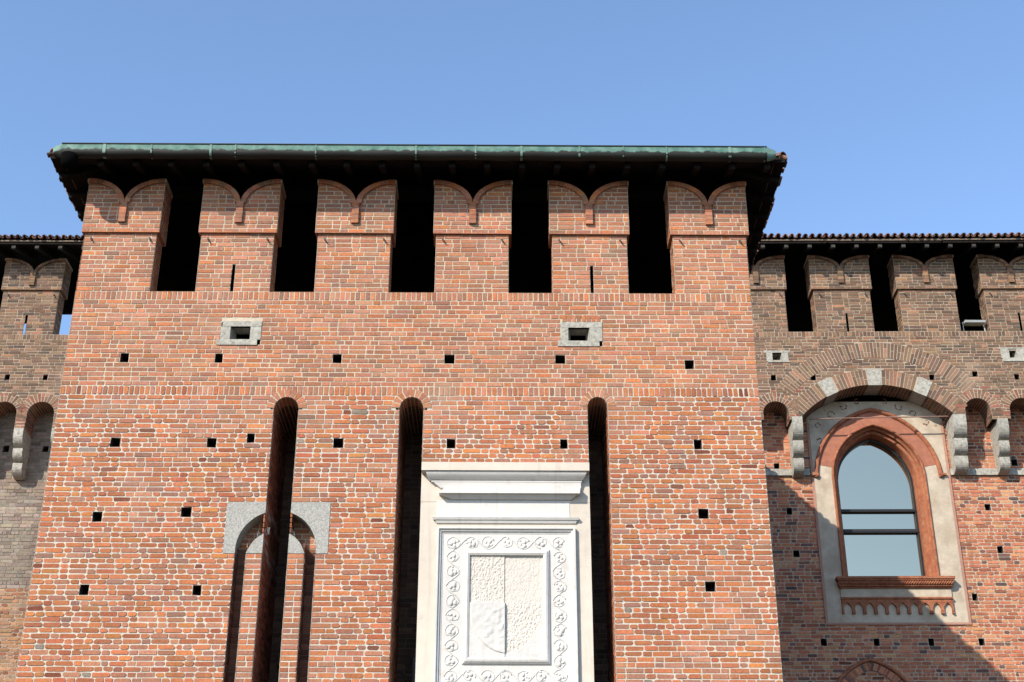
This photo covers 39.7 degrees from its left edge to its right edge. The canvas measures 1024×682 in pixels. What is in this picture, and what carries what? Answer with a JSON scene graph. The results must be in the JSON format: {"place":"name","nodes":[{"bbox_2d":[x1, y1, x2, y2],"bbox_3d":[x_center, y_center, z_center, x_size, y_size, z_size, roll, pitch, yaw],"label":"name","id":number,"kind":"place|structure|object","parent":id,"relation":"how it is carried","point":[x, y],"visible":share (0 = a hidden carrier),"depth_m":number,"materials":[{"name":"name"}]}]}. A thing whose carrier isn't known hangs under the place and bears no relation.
{"place":"outdoors","nodes":[
{"label":"outdoors","id":0,"kind":"place"},
{"bbox_2d":[15,142,787,681],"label":"gate tower","id":1,"kind":"structure","parent":0,"point":[289,370],"depth_m":22.55,"materials":[{"name":"brick"}]},
{"bbox_2d":[415,462,593,681],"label":"marble relief","id":2,"kind":"object","parent":1,"relation":"attached to","point":[505,583],"visible":1,"depth_m":21.12},
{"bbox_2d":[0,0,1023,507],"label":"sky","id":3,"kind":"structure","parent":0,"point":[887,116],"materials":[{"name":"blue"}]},
{"label":"ground","id":4,"kind":"structure","parent":0,"visible":0},
{"bbox_2d":[0,234,83,681],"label":"castle wing","id":5,"kind":"structure","parent":4,"relation":"on","point":[38,278],"depth_m":33.29,"materials":[{"name":"brown brick"}]},
{"bbox_2d":[749,232,1023,681],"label":"castle wing","id":6,"kind":"structure","parent":4,"relation":"on","point":[891,394],"depth_m":32.87,"materials":[{"name":"brown brick"}]},
{"bbox_2d":[806,398,971,624],"bbox_3d":[8.475,3.860,32.425,3.186,5.424,0.733,0,-26,1],"label":"window","id":7,"kind":"structure","parent":6,"relation":"in","point":[889,547],"depth_m":32.45,"materials":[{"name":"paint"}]},
{"bbox_2d":[962,320,985,330],"bbox_3d":[11.014,-0.325,33.842,0.547,0.405,0.300,0,-26,0],"label":"floodlight","id":8,"kind":"object","parent":6,"relation":"on","point":[973,322],"visible":1,"depth_m":33.82,"materials":[{"name":"white metal"}]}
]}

